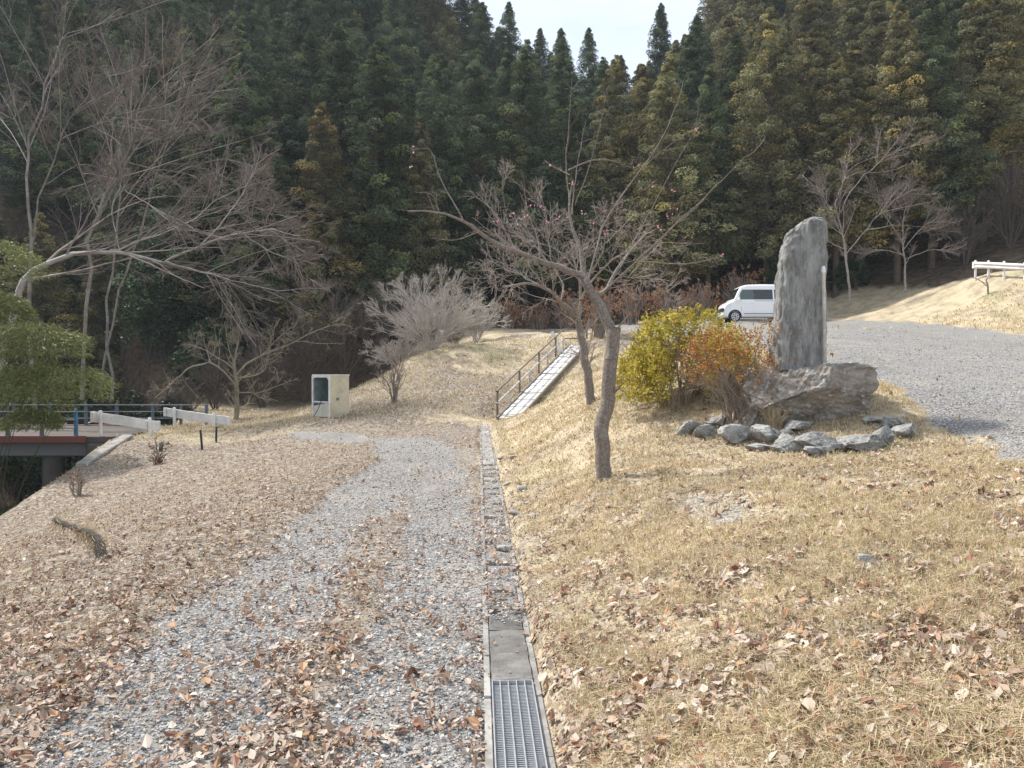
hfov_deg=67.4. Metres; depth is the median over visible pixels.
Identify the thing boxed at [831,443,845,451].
ring stone
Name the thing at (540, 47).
cedar tree
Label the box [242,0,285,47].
cedar tree
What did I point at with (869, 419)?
ring stone
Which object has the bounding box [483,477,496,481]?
drain cover
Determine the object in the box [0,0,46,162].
cedar tree
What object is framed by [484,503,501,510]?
drain cover
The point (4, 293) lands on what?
bamboo clump
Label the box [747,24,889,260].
cedar tree
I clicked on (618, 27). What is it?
sky
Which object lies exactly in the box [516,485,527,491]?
concrete rubble
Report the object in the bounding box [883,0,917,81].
cedar tree
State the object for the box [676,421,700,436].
ring stone
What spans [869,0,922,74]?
cedar tree
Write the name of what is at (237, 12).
cedar tree
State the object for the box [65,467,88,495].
weed tuft
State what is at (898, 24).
cedar tree
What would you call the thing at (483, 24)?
cedar tree
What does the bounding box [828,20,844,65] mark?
cedar tree
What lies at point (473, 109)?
cedar tree
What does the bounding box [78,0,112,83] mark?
cedar tree
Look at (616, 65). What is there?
cedar tree
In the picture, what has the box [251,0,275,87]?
cedar tree
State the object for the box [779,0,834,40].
cedar tree
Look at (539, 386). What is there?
plank stairs
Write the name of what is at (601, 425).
plum tree
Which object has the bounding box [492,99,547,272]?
cedar tree
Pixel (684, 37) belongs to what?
cedar tree
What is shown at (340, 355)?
brushwood
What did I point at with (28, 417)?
bamboo clump
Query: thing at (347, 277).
brushwood
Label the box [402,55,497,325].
cedar tree
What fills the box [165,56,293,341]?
cedar tree
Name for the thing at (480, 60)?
cedar tree
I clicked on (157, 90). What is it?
cedar tree
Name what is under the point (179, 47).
cedar tree
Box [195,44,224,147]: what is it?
cedar tree
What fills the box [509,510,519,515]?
concrete rubble
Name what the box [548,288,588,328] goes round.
withered shrub
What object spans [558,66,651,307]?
cedar tree
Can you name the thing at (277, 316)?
brushwood
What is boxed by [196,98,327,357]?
cedar tree
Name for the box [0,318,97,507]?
bamboo clump
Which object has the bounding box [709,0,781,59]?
cedar tree
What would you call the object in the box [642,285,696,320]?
withered shrub
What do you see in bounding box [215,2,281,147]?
cedar tree
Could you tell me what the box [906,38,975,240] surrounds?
cedar tree
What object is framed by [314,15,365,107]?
cedar tree
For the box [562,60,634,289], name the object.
cedar tree
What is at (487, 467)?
drain cover
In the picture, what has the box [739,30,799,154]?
cedar tree
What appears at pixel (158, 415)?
evergreen shrub
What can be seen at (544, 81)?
cedar tree
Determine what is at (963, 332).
car park
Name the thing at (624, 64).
cedar tree
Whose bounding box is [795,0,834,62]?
cedar tree
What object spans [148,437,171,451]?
dry weed tuft
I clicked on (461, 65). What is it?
cedar tree
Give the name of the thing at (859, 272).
evergreen shrub
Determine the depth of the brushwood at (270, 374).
38.87 m
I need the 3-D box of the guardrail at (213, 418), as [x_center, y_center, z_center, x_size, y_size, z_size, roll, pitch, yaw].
[-11.980,1.315,29.057,3.131,0.848,0.321,0,1,20]
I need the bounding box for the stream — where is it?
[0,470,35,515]
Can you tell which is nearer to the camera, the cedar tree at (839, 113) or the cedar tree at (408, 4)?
the cedar tree at (839, 113)
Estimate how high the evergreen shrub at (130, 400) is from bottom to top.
5.894 m
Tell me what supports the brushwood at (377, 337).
on the ground at (940, 289)
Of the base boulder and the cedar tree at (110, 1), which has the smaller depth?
the base boulder
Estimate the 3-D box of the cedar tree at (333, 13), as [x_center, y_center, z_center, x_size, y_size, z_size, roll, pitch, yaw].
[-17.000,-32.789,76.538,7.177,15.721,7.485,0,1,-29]
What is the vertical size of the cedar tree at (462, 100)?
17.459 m
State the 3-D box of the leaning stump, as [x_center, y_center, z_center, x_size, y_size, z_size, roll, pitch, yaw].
[-4.171,1.497,7.433,0.653,0.597,0.295,0,1,0]
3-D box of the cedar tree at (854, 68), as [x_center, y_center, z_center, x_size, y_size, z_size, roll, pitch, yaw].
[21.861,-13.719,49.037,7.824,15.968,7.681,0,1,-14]
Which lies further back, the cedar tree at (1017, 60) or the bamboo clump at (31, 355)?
the cedar tree at (1017, 60)
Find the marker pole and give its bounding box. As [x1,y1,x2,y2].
[821,266,826,362]
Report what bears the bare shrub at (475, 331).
on the ground at (940, 289)
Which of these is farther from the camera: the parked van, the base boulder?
the parked van
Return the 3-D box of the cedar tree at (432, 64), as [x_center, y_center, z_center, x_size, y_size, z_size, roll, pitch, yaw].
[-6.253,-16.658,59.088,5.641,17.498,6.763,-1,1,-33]
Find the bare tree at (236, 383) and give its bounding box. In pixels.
[142,302,357,419]
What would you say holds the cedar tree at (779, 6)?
on the ground at (940, 289)
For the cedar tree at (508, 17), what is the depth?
79.02 m
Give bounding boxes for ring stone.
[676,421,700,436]
[692,424,717,438]
[705,416,729,425]
[717,423,749,443]
[745,443,770,450]
[748,424,780,442]
[770,432,802,452]
[780,428,794,435]
[784,420,810,430]
[793,431,836,452]
[803,446,823,456]
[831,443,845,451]
[836,434,886,451]
[862,416,881,423]
[872,426,895,445]
[878,416,903,426]
[891,423,915,438]
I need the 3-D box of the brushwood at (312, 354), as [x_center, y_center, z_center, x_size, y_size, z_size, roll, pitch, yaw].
[-10.665,-1.759,40.092,4.039,5.577,3.958,-1,1,-44]
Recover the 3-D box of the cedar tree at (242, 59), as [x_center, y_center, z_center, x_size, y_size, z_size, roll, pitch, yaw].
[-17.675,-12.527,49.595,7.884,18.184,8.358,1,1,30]
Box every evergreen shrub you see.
[0,362,38,487]
[0,365,65,501]
[1,354,98,481]
[16,408,97,496]
[65,389,148,468]
[96,250,198,360]
[134,396,191,424]
[168,317,243,388]
[765,238,783,283]
[826,258,871,290]
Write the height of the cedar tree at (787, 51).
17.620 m
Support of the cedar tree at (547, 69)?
on the ground at (940, 289)
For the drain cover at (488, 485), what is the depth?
10.91 m
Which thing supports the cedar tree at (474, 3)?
on the ground at (940, 289)
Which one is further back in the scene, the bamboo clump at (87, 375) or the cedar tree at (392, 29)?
the cedar tree at (392, 29)
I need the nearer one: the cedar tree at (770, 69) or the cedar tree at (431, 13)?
the cedar tree at (770, 69)
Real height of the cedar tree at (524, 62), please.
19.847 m
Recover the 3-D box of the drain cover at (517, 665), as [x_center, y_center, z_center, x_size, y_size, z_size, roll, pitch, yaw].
[-0.009,1.562,4.179,0.219,0.068,0.385,0,1,-2]
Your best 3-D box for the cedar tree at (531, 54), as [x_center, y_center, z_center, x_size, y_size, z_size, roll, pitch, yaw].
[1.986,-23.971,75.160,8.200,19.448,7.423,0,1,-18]
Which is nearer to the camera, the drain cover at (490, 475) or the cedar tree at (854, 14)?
the drain cover at (490, 475)
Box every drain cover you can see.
[482,459,494,462]
[483,462,494,465]
[483,466,495,469]
[483,470,495,473]
[483,473,496,476]
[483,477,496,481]
[483,483,498,488]
[484,489,499,494]
[484,494,496,498]
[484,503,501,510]
[485,497,500,504]
[485,509,502,518]
[485,525,505,534]
[485,533,502,543]
[486,550,511,565]
[487,517,504,525]
[487,566,512,576]
[487,576,515,592]
[488,542,507,552]
[488,593,518,611]
[488,610,522,631]
[489,630,527,659]
[490,652,532,689]
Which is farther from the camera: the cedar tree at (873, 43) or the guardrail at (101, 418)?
the cedar tree at (873, 43)
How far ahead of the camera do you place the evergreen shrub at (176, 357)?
41.39 m
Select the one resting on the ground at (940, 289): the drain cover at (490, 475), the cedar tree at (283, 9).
the cedar tree at (283, 9)
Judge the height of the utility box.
1.438 m
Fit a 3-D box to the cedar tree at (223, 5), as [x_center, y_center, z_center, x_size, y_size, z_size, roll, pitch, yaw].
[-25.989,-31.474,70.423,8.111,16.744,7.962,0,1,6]
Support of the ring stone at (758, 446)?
on the ground at (940, 289)
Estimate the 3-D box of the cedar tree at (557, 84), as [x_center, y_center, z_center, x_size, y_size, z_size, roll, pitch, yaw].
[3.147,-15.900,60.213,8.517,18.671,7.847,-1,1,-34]
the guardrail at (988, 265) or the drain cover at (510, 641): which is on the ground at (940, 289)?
the guardrail at (988, 265)
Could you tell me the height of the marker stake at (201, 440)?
0.696 m
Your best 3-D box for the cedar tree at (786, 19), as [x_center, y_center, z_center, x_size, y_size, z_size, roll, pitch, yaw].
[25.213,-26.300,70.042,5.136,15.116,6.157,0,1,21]
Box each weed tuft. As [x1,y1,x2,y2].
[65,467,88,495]
[143,450,167,464]
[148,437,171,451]
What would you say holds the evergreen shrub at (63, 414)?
on the ground at (940, 289)
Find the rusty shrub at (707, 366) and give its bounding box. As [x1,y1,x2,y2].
[676,318,833,424]
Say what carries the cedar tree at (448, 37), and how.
on the ground at (940, 289)
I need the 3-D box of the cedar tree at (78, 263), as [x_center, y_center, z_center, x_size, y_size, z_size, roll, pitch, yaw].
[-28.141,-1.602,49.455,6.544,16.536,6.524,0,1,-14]
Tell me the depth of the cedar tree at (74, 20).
54.41 m
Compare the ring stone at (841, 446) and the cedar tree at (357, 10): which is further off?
the cedar tree at (357, 10)
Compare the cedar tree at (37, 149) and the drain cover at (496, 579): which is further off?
the cedar tree at (37, 149)
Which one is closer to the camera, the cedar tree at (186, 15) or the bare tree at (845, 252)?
the bare tree at (845, 252)
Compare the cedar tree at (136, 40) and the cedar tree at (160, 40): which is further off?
the cedar tree at (160, 40)
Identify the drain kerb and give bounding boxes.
[480,424,555,767]
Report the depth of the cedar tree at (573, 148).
53.15 m
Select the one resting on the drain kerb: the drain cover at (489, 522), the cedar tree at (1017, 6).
the drain cover at (489, 522)
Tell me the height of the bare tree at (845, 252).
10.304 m
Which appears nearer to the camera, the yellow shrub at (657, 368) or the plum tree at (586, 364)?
the yellow shrub at (657, 368)
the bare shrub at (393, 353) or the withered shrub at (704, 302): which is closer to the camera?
the bare shrub at (393, 353)
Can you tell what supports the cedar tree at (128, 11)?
on the ground at (940, 289)
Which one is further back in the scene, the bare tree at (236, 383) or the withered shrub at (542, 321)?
the withered shrub at (542, 321)
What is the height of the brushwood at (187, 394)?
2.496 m
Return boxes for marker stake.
[199,430,202,449]
[215,427,217,442]
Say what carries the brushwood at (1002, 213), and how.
on the ground at (940, 289)
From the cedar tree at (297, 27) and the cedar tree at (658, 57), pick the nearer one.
the cedar tree at (297, 27)
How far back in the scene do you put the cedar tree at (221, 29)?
56.94 m
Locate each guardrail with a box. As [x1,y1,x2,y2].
[90,410,159,436]
[163,407,230,426]
[972,260,1023,280]
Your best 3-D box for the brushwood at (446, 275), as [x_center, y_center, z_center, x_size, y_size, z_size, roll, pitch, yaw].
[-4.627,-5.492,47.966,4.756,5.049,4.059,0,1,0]
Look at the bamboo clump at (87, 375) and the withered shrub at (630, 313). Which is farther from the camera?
the withered shrub at (630, 313)
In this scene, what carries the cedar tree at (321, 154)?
on the ground at (940, 289)
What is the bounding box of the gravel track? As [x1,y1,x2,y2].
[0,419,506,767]
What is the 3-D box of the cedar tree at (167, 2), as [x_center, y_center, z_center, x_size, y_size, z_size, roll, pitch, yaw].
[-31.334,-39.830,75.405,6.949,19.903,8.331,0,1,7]
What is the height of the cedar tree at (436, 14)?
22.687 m
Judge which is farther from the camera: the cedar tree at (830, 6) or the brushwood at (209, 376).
the cedar tree at (830, 6)
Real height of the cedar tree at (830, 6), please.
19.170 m
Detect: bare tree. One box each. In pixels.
[0,0,212,408]
[0,124,340,374]
[6,0,282,399]
[67,19,316,399]
[142,302,357,419]
[797,120,963,301]
[850,162,968,291]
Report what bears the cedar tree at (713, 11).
on the ground at (940, 289)
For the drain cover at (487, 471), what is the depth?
12.60 m
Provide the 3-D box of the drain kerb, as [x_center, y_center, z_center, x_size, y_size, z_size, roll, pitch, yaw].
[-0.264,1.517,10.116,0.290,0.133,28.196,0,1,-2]
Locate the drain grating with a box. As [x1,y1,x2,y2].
[492,679,547,767]
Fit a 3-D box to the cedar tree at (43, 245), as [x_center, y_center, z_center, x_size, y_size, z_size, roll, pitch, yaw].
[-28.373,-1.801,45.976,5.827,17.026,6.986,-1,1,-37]
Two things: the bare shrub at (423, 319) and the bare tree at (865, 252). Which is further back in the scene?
the bare tree at (865, 252)
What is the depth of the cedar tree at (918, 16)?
57.15 m
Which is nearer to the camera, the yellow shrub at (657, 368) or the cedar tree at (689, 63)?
the yellow shrub at (657, 368)
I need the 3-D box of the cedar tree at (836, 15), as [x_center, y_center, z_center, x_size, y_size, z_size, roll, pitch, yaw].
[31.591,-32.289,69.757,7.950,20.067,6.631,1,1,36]
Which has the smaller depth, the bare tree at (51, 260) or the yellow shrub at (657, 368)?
the yellow shrub at (657, 368)
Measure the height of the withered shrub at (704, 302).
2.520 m
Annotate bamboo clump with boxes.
[0,237,53,284]
[0,273,18,330]
[0,289,41,328]
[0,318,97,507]
[0,324,61,417]
[0,347,27,410]
[0,368,84,415]
[0,404,66,514]
[1,360,120,506]
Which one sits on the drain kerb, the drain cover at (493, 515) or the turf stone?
the drain cover at (493, 515)
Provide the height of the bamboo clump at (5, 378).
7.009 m
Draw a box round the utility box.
[312,374,349,417]
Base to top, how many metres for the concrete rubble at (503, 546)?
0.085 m
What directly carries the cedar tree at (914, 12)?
on the ground at (940, 289)
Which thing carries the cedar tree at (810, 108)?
on the ground at (940, 289)
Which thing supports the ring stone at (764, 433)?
on the ground at (940, 289)
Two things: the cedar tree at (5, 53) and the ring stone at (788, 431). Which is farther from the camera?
the cedar tree at (5, 53)
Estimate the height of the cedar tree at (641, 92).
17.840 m
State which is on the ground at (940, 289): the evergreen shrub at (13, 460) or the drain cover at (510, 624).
the evergreen shrub at (13, 460)
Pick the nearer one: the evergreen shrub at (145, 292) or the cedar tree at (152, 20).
the evergreen shrub at (145, 292)
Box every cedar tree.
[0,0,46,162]
[0,0,65,76]
[0,12,16,92]
[0,23,88,253]
[0,212,91,422]
[0,215,15,362]
[0,236,54,384]
[11,0,81,159]
[15,0,108,233]
[16,230,106,464]
[21,1,64,30]
[37,0,111,200]
[38,0,83,63]
[57,0,137,231]
[60,245,126,423]
[69,32,189,275]
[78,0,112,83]
[81,68,178,320]
[100,84,201,298]
[107,61,253,355]
[110,0,172,54]
[112,0,164,149]
[115,0,170,85]
[125,0,170,42]
[126,20,245,321]
[130,48,199,191]
[149,0,228,80]
[157,0,215,34]
[159,28,195,95]
[165,1,205,101]
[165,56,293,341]
[188,49,299,300]
[195,20,285,197]
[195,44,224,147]
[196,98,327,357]
[198,0,247,46]
[200,18,229,85]
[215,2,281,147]
[223,0,259,83]
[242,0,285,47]
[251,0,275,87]
[253,30,350,309]
[254,0,326,181]
[256,27,421,309]
[258,13,303,126]
[268,0,324,77]
[269,0,331,24]
[272,86,321,289]
[273,102,391,367]
[296,29,326,85]
[312,21,362,177]
[314,0,409,54]
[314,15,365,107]
[315,45,432,346]
[318,37,461,332]
[321,0,365,56]
[326,0,368,69]
[326,57,417,250]
[348,13,365,72]
[351,0,439,70]
[373,0,420,128]
[379,119,463,335]
[385,53,409,143]
[388,84,492,309]
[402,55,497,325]
[403,16,430,111]
[405,0,463,61]
[406,0,474,84]
[406,60,428,142]
[407,54,457,164]
[428,6,470,104]
[435,65,535,317]
[447,48,491,137]
[447,68,521,288]
[452,0,474,71]
[453,44,521,232]
[454,2,499,109]
[460,0,494,56]
[466,48,541,301]
[467,4,494,64]
[478,46,589,315]
[484,2,539,84]
[488,26,515,76]
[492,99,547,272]
[518,39,549,151]
[518,95,613,318]
[527,75,554,147]
[528,51,594,277]
[528,61,591,292]
[532,28,550,79]
[543,38,582,118]
[543,52,553,89]
[552,28,579,99]
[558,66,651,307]
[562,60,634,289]
[575,27,598,113]
[578,69,596,254]
[585,63,692,304]
[588,57,608,116]
[606,102,675,291]
[608,59,752,311]
[611,54,631,139]
[616,65,654,273]
[618,55,630,107]
[645,3,671,91]
[646,35,746,294]
[651,39,703,271]
[658,66,752,308]
[680,34,687,49]
[682,15,712,84]
[688,0,743,61]
[692,30,720,103]
[697,34,802,288]
[698,0,728,47]
[706,16,756,111]
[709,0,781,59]
[712,2,834,283]
[714,32,776,259]
[723,33,811,268]
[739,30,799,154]
[742,18,759,69]
[744,0,796,46]
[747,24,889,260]
[773,0,839,30]
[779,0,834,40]
[780,12,799,87]
[782,43,915,281]
[785,0,832,87]
[788,52,888,297]
[794,64,824,173]
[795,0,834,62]
[797,46,816,107]
[811,0,894,202]
[819,0,846,41]
[823,0,868,64]
[828,0,902,121]
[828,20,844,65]
[843,0,955,282]
[847,0,927,258]
[860,0,1005,268]
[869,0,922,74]
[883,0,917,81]
[894,0,970,87]
[904,0,962,93]
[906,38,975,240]
[908,0,922,29]
[909,23,976,220]
[914,0,993,130]
[914,0,1023,241]
[936,0,1023,231]
[970,0,1023,193]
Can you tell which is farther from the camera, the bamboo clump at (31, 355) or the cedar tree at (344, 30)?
the cedar tree at (344, 30)
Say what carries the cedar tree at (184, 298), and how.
on the ground at (940, 289)
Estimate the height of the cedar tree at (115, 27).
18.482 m
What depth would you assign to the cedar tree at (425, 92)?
52.90 m
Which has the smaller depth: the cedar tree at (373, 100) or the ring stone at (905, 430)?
the ring stone at (905, 430)
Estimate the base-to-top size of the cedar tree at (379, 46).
19.392 m
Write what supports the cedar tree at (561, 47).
on the ground at (940, 289)
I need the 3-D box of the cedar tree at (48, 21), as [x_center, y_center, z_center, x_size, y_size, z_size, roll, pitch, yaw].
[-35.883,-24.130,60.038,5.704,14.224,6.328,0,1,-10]
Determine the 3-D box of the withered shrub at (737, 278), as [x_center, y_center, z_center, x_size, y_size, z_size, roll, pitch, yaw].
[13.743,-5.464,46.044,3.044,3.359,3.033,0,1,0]
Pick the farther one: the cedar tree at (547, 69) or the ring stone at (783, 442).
the cedar tree at (547, 69)
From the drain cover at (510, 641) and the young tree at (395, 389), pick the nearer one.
the drain cover at (510, 641)
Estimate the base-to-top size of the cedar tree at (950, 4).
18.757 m
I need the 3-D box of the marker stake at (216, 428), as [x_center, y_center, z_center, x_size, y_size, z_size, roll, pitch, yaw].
[-9.022,1.594,23.428,0.082,0.585,0.063,0,1,0]
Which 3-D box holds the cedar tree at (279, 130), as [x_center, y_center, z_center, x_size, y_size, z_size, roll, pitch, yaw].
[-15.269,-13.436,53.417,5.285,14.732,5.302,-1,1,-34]
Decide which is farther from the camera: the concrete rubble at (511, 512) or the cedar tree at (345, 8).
the cedar tree at (345, 8)
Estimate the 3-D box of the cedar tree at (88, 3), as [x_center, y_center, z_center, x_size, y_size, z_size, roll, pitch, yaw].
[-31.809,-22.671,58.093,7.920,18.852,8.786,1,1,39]
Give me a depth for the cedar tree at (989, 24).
47.20 m
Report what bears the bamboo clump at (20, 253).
on the ground at (940, 289)
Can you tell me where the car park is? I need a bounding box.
[588,318,1023,461]
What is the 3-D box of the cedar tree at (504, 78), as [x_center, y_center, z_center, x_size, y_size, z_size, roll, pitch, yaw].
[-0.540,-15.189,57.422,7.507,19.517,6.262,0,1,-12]
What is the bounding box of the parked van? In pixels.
[717,284,775,322]
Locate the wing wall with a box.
[76,434,132,466]
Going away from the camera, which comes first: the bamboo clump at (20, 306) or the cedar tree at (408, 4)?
the bamboo clump at (20, 306)
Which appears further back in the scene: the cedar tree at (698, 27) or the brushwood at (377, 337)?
the cedar tree at (698, 27)
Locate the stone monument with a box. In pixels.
[768,217,828,369]
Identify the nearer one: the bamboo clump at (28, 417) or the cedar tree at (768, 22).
the bamboo clump at (28, 417)
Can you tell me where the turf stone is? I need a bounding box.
[857,553,879,565]
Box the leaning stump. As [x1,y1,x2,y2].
[44,508,114,559]
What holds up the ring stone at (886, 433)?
on the ground at (940, 289)
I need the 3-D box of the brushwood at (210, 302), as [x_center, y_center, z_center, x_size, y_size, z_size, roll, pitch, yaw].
[-16.512,-5.008,45.904,6.077,7.198,6.000,0,1,-27]
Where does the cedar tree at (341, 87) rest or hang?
on the ground at (940, 289)
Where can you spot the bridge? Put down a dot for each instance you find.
(74, 439)
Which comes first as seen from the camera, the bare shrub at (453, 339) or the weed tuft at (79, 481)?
the weed tuft at (79, 481)
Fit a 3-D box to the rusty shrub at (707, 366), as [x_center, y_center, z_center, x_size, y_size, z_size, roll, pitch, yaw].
[3.017,-0.195,9.615,1.996,1.434,1.216,0,1,0]
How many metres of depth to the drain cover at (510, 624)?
4.95 m
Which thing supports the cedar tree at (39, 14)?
on the ground at (940, 289)
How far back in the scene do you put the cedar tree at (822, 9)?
79.55 m
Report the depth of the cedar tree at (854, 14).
55.30 m
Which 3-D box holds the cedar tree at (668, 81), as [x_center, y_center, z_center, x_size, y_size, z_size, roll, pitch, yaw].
[10.397,-12.155,48.655,8.421,17.001,7.759,0,1,-6]
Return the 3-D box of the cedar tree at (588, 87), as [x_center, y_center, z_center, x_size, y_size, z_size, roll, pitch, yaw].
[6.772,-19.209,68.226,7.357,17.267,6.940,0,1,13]
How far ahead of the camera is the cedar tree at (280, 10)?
72.64 m
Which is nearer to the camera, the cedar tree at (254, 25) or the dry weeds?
the dry weeds
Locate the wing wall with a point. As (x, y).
(91, 458)
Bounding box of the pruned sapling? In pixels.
[960,270,992,294]
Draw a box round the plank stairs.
[496,328,587,419]
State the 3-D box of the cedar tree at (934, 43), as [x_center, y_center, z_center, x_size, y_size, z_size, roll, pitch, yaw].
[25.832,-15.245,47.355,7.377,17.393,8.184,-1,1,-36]
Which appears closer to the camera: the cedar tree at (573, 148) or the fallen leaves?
the fallen leaves
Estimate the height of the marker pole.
1.168 m
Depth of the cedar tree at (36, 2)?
63.54 m
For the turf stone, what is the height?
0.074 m
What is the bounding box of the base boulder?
[735,362,878,427]
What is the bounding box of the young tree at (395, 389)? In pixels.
[371,336,410,403]
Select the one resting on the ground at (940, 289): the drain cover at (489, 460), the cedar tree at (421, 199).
the cedar tree at (421, 199)
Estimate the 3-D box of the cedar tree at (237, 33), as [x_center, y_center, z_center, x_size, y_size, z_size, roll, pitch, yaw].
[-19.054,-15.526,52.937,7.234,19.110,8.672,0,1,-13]
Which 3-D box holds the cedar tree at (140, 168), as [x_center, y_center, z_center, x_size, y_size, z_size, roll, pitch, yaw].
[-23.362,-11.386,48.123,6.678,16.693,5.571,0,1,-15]
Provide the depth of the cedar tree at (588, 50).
89.02 m
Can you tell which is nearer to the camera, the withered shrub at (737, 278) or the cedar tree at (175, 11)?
the withered shrub at (737, 278)
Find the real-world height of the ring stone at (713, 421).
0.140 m
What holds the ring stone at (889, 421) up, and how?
on the ground at (940, 289)
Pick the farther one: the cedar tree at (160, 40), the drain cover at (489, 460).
the cedar tree at (160, 40)
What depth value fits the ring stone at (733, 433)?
9.02 m
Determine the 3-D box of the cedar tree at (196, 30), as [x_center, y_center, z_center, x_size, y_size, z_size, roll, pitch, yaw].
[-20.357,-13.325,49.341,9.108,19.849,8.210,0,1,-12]
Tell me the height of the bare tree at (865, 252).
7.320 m
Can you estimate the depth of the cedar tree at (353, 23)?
64.98 m
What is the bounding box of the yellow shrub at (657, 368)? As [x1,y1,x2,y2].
[615,302,759,406]
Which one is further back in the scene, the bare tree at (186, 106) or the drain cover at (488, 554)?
the bare tree at (186, 106)
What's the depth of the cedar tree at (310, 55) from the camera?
50.57 m
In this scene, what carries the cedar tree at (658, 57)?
on the ground at (940, 289)
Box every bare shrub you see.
[358,337,435,366]
[359,259,510,350]
[438,322,473,343]
[441,296,512,342]
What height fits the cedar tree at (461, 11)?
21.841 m
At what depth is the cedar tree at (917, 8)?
62.80 m
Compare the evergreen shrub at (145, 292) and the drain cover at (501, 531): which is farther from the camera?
the evergreen shrub at (145, 292)
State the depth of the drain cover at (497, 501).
9.61 m
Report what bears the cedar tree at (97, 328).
on the ground at (940, 289)
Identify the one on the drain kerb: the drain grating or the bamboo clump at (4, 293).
the drain grating
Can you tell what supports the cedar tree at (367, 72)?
on the ground at (940, 289)
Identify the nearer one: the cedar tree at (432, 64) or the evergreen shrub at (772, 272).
the evergreen shrub at (772, 272)
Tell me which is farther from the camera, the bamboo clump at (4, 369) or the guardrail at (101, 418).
the guardrail at (101, 418)
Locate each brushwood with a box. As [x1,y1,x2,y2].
[148,378,219,421]
[174,341,253,409]
[181,253,277,349]
[226,324,301,407]
[242,235,343,371]
[262,300,344,402]
[300,219,387,351]
[305,277,385,383]
[337,277,414,372]
[364,261,430,343]
[411,259,472,329]
[932,187,997,264]
[963,142,1023,248]
[998,164,1023,207]
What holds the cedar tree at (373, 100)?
on the ground at (940, 289)
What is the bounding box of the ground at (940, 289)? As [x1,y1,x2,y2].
[0,13,1023,767]
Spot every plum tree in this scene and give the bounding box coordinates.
[397,79,764,482]
[445,158,692,404]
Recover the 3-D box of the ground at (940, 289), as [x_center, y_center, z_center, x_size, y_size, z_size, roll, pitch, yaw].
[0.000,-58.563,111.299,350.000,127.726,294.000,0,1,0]
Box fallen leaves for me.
[0,317,1023,767]
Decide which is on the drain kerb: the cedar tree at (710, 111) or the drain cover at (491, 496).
the drain cover at (491, 496)
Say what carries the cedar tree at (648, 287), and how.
on the ground at (940, 289)
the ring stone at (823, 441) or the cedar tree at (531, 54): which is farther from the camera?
the cedar tree at (531, 54)
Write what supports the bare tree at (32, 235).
on the ground at (940, 289)
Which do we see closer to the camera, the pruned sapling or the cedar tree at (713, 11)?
the pruned sapling
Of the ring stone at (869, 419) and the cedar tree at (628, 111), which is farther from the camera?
the cedar tree at (628, 111)
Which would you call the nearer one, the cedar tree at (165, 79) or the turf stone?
the turf stone
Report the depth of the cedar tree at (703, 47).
68.18 m
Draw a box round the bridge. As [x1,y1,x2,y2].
[0,403,207,486]
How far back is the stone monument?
9.30 m
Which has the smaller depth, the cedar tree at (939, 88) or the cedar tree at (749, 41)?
the cedar tree at (939, 88)
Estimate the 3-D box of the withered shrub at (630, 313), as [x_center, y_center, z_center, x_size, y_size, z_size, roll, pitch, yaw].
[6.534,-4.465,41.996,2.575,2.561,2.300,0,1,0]
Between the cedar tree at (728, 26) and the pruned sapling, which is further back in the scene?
the cedar tree at (728, 26)
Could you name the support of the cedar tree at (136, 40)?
on the ground at (940, 289)
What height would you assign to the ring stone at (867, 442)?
0.206 m
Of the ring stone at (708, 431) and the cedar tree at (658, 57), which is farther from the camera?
the cedar tree at (658, 57)
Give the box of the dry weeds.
[756,397,791,430]
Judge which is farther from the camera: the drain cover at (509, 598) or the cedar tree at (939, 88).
the cedar tree at (939, 88)
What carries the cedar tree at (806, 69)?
on the ground at (940, 289)
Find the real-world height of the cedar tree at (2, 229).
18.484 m
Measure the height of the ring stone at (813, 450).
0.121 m
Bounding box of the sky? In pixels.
[446,0,730,97]
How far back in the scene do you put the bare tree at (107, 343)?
37.00 m
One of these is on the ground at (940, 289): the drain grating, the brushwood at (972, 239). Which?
the brushwood at (972, 239)
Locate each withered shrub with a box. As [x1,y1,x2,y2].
[494,297,524,328]
[521,302,551,329]
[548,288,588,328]
[581,277,619,337]
[609,280,654,324]
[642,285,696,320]
[680,278,721,317]
[715,264,765,319]
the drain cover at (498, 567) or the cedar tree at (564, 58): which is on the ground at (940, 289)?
the cedar tree at (564, 58)
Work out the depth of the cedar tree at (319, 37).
63.67 m
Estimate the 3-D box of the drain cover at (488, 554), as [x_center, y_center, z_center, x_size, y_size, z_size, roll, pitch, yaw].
[-0.118,1.540,6.732,0.220,0.097,0.393,0,1,-2]
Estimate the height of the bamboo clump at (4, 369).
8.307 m
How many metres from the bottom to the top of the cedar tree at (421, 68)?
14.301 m
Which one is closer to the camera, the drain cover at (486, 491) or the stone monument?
the stone monument
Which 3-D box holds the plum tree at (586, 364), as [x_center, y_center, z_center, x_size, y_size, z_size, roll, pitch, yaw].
[1.172,-1.768,13.826,4.604,4.376,3.187,0,1,0]
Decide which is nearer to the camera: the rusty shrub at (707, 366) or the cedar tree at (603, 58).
the rusty shrub at (707, 366)
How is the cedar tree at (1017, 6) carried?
on the ground at (940, 289)
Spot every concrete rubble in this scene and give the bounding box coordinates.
[496,544,511,552]
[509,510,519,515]
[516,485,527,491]
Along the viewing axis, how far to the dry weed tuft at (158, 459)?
20.51 m
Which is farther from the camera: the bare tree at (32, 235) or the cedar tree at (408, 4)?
the cedar tree at (408, 4)

